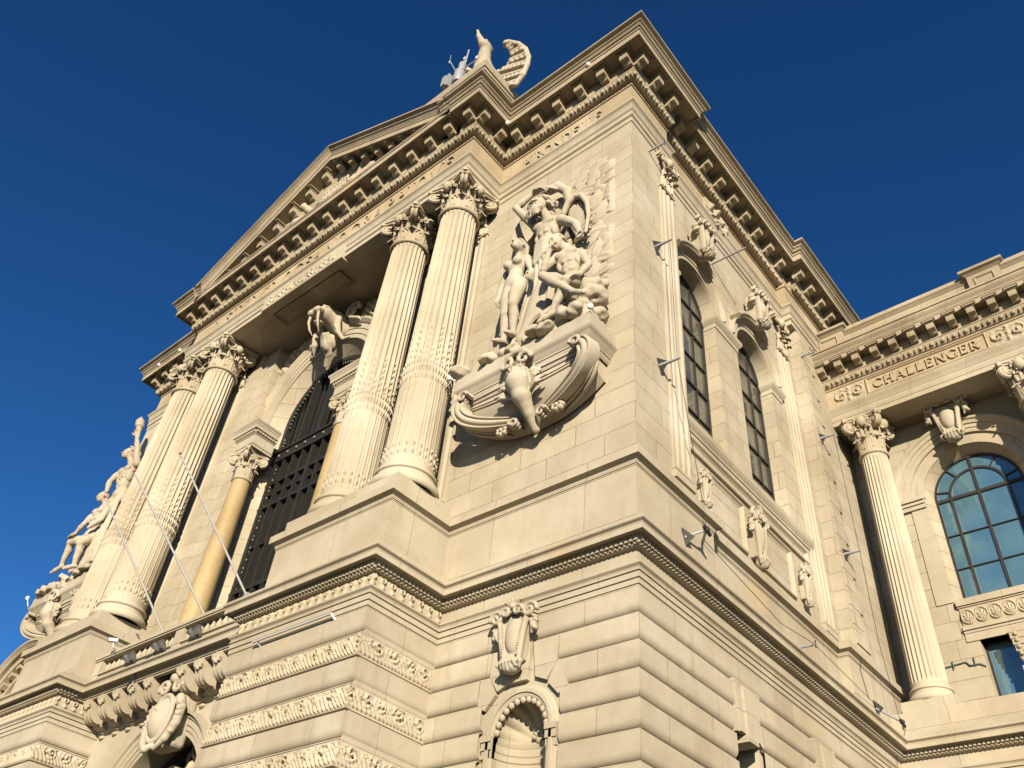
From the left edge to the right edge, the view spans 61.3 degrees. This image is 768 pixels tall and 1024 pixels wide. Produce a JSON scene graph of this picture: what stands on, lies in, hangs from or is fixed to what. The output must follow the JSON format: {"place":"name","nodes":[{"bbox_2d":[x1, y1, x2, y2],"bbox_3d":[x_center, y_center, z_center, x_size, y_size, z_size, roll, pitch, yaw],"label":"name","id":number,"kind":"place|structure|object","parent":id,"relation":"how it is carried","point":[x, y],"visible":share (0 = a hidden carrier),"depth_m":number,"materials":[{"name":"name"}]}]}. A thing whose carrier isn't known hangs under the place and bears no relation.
{"place":"outdoors","nodes":[
{"label":"outdoors","id":0,"kind":"place"},
{"bbox_2d":[0,0,1023,665],"label":"sky","id":1,"kind":"structure","parent":0,"point":[141,140],"materials":[{"name":"blue"}]},
{"label":"ground","id":2,"kind":"structure","parent":0,"visible":0},
{"bbox_2d":[0,10,1023,767],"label":"museum building","id":3,"kind":"structure","parent":2,"relation":"on","point":[498,562],"depth_m":20.73,"materials":[{"name":"stone"}]},
{"bbox_2d":[35,417,144,598],"bbox_3d":[-13.927,3.856,30.249,3.692,7.629,1.335,-26,-51,31],"label":"sculpture group","id":4,"kind":"object","parent":3,"relation":"attached to","point":[98,521],"visible":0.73,"depth_m":28.62,"materials":[{"name":"stone"}]},
{"bbox_2d":[107,637,118,651],"bbox_3d":[-9.894,6.439,21.356,0.268,0.252,0.264,18,-43,-13],"label":"security camera","id":5,"kind":"object","parent":3,"relation":"attached to","point":[113,640],"visible":1,"depth_m":21.31,"materials":[{"name":"white paint"}]},
{"bbox_2d":[121,651,136,665],"bbox_3d":[-9.120,6.557,20.587,0.478,0.303,0.251,-26,-51,31],"label":"twin floodlight","id":6,"kind":"object","parent":3,"relation":"attached to","point":[128,658],"visible":0.97,"depth_m":20.52,"materials":[{"name":"grey metal"}]},
{"bbox_2d":[103,495,162,630],"bbox_3d":[-9.014,4.402,20.678,0.140,2.554,2.832,-26,-51,31],"label":"flagpole","id":7,"kind":"object","parent":3,"relation":"on","point":[139,577],"visible":0.9,"depth_m":20.66,"materials":[{"name":"white metal"}]},
{"bbox_2d":[126,653,153,686],"bbox_3d":[-8.596,6.572,19.897,0.625,0.705,0.125,-23,-50,29],"label":"loose cable","id":8,"kind":"object","parent":3,"relation":"hanging from","point":[131,680],"visible":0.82,"depth_m":19.81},
{"bbox_2d":[151,639,165,654],"bbox_3d":[-8.146,6.076,19.928,0.478,0.303,0.251,-26,-51,31],"label":"twin floodlight","id":9,"kind":"object","parent":3,"relation":"attached to","point":[158,646],"visible":1,"depth_m":19.87,"materials":[{"name":"grey metal"}]},
{"bbox_2d":[132,470,203,613],"bbox_3d":[-7.784,3.723,19.714,0.140,2.484,3.052,-26,-51,31],"label":"flagpole","id":10,"kind":"object","parent":3,"relation":"on","point":[173,552],"visible":0.92,"depth_m":19.70,"materials":[{"name":"white metal"}]},
{"bbox_2d":[186,625,201,640],"bbox_3d":[-7.050,5.535,19.187,0.478,0.303,0.251,-26,-51,31],"label":"twin floodlight","id":11,"kind":"object","parent":3,"relation":"attached to","point":[191,632],"visible":0.99,"depth_m":19.13,"materials":[{"name":"grey metal"}]},
{"bbox_2d":[179,452,250,595],"bbox_3d":[-6.558,3.160,19.046,0.140,2.394,2.812,-26,-51,31],"label":"flagpole","id":12,"kind":"object","parent":3,"relation":"on","point":[218,535],"visible":0.85,"depth_m":19.03,"materials":[{"name":"white metal"}]},
{"bbox_2d":[251,612,335,646],"bbox_3d":[-3.939,4.454,15.525,2.245,0.115,0.172,-26,-51,31],"label":"tube light","id":13,"kind":"object","parent":3,"relation":"attached to","point":[295,626],"visible":1,"depth_m":15.46,"materials":[{"name":"white paint"}]},
{"bbox_2d":[227,355,360,602],"bbox_3d":[-5.936,3.228,24.255,3.940,10.588,0.408,-26,-51,31],"label":"arched window","id":14,"kind":"structure","parent":3,"relation":"in","point":[297,463],"depth_m":25.14,"materials":[{"name":"black metal"}]},
{"bbox_2d":[447,375,456,382],"bbox_3d":[-1.262,-0.073,19.031,0.495,0.505,0.130,-26,-51,31],"label":"bulb lamp","id":15,"kind":"object","parent":3,"relation":"attached to","point":[449,378],"visible":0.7,"depth_m":19.18,"materials":[{"name":"white glass"}]},
{"bbox_2d":[440,49,477,89],"bbox_3d":[-2.050,-10.367,31.093,1.674,7.701,0.402,-22,-49,28],"label":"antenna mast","id":16,"kind":"object","parent":3,"relation":"on","point":[447,81],"visible":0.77,"depth_m":32.26,"materials":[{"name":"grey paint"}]},
{"bbox_2d":[465,29,530,88],"bbox_3d":[-0.752,-10.250,27.947,3.107,3.620,1.361,-26,-51,31],"label":"eagle statue","id":17,"kind":"object","parent":3,"relation":"on","point":[513,72],"visible":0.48,"depth_m":27.27,"materials":[{"name":"stone"}]},
{"bbox_2d":[449,156,614,380],"bbox_3d":[0.609,-3.090,20.243,3.726,6.992,1.225,-26,-51,31],"label":"sculpture group","id":18,"kind":"object","parent":3,"relation":"attached to","point":[554,263],"visible":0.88,"depth_m":19.34,"materials":[{"name":"stone"}]},
{"bbox_2d":[587,303,593,309],"bbox_3d":[1.535,-1.514,16.875,0.133,0.150,0.133,7,-42,-1],"label":"bulb lamp","id":19,"kind":"object","parent":3,"relation":"attached to","point":[590,306],"visible":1,"depth_m":16.82,"materials":[{"name":"white glass"}]},
{"bbox_2d":[648,141,664,151],"bbox_3d":[3.725,-6.103,22.238,0.475,0.160,0.052,-24,-50,30],"label":"cable bracket","id":20,"kind":"object","parent":3,"relation":"attached to","point":[659,145],"visible":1,"depth_m":22.21,"materials":[{"name":"grey metal"}]},
{"bbox_2d":[652,238,671,254],"bbox_3d":[3.461,-3.210,19.755,0.451,0.380,0.200,-26,-51,31],"label":"cable bracket","id":21,"kind":"object","parent":3,"relation":"attached to","point":[657,245],"visible":1,"depth_m":19.80,"materials":[{"name":"metal"}]},
{"bbox_2d":[670,246,677,356],"bbox_3d":[3.439,-1.898,18.410,0.013,3.780,0.036,20,-43,-14],"label":"wire","id":22,"kind":"object","parent":21,"relation":"hanging from","point":[673,300],"visible":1,"depth_m":18.30,"materials":[{"name":"grey metal"}]},
{"bbox_2d":[657,357,680,374],"bbox_3d":[3.144,-0.430,17.227,0.481,0.380,0.200,-26,-51,31],"label":"cable bracket","id":23,"kind":"object","parent":3,"relation":"attached to","point":[662,363],"visible":1,"depth_m":17.28,"materials":[{"name":"metal"}]},
{"bbox_2d":[677,359,705,540],"bbox_3d":[3.425,1.173,16.423,0.076,3.424,1.326,-13,-45,20],"label":"wire","id":24,"kind":"object","parent":23,"relation":"attached to","point":[692,443],"visible":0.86,"depth_m":16.53,"materials":[{"name":"grey metal"}]},
{"bbox_2d":[679,275,712,437],"bbox_3d":[4.162,-0.788,20.741,0.070,5.528,1.900,-26,-51,31],"label":"bay window","id":25,"kind":"structure","parent":3,"relation":"in","point":[693,336],"depth_m":21.06,"materials":[{"name":"glass"}]},
{"bbox_2d":[682,525,711,544],"bbox_3d":[3.357,2.749,15.335,0.399,0.425,0.776,-26,-51,31],"label":"lamp arm","id":26,"kind":"object","parent":3,"relation":"attached to","point":[688,537],"visible":1,"depth_m":15.26},
{"bbox_2d":[711,245,746,264],"bbox_3d":[5.926,-3.504,23.612,1.054,0.160,0.052,-25,-51,31],"label":"cable bracket","id":27,"kind":"object","parent":3,"relation":"attached to","point":[723,258],"visible":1,"depth_m":23.59,"materials":[{"name":"grey metal"}]},
{"bbox_2d":[737,347,774,500],"bbox_3d":[6.103,0.907,22.373,0.070,5.528,1.900,-26,-51,31],"label":"bay window","id":28,"kind":"structure","parent":3,"relation":"in","point":[757,441],"depth_m":22.67,"materials":[{"name":"glass"}]},
{"bbox_2d":[799,640,816,648],"bbox_3d":[5.922,5.356,17.598,0.575,0.160,0.052,-24,-50,30],"label":"cable bracket","id":29,"kind":"object","parent":3,"relation":"attached to","point":[809,645],"visible":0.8,"depth_m":17.50,"materials":[{"name":"grey metal"}]},
{"bbox_2d":[705,541,876,705],"bbox_3d":[5.939,5.046,17.544,0.203,0.403,7.461,-26,-51,31],"label":"wire","id":30,"kind":"object","parent":29,"relation":"attached to","point":[783,624],"visible":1,"depth_m":17.01,"materials":[{"name":"grey metal"}]},
{"bbox_2d":[819,434,834,443],"bbox_3d":[8.874,1.497,24.332,0.441,0.380,0.200,-26,-51,31],"label":"cable bracket","id":31,"kind":"object","parent":3,"relation":"attached to","point":[822,437],"visible":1,"depth_m":24.37,"materials":[{"name":"metal"}]},
{"bbox_2d":[834,437,859,549],"bbox_3d":[8.897,2.808,23.003,0.076,3.730,0.013,26,-45,-20],"label":"wire","id":32,"kind":"object","parent":31,"relation":"attached to","point":[846,492],"visible":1,"depth_m":22.94,"materials":[{"name":"grey metal"}]},
{"bbox_2d":[842,549,860,560],"bbox_3d":[8.602,4.288,21.872,0.461,0.380,0.200,-26,-51,31],"label":"cable bracket","id":33,"kind":"object","parent":3,"relation":"attached to","point":[846,553],"visible":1,"depth_m":21.91,"materials":[{"name":"metal"}]},
{"bbox_2d":[860,553,899,718],"bbox_3d":[8.710,5.895,20.606,0.093,4.072,0.598,-19,-48,26],"label":"wire","id":34,"kind":"object","parent":33,"relation":"hanging from","point":[877,637],"visible":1,"depth_m":20.60,"materials":[{"name":"grey metal"}]},
{"bbox_2d":[873,700,906,729],"bbox_3d":[8.564,7.439,19.457,0.891,0.493,0.293,23,-44,-18],"label":"lamp arm","id":35,"kind":"object","parent":3,"relation":"attached to","point":[879,708],"visible":1,"depth_m":19.42},
{"bbox_2d":[945,657,986,669],"bbox_3d":[11.030,6.840,21.023,0.934,0.296,0.059,-26,-51,31],"label":"wire","id":36,"kind":"object","parent":3,"relation":"attached to","point":[952,665],"visible":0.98,"depth_m":21.03,"materials":[{"name":"grey metal"}]},
{"bbox_2d":[935,453,1023,597],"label":"arched window","id":37,"kind":"structure","parent":3,"relation":"in","point":[979,497],"depth_m":23.09,"materials":[{"name":"blue glass"}]},
{"bbox_2d":[984,639,1023,695],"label":"lower window","id":38,"kind":"structure","parent":3,"relation":"in","point":[1005,662],"depth_m":20.73,"materials":[{"name":"blue glass"}]}
]}

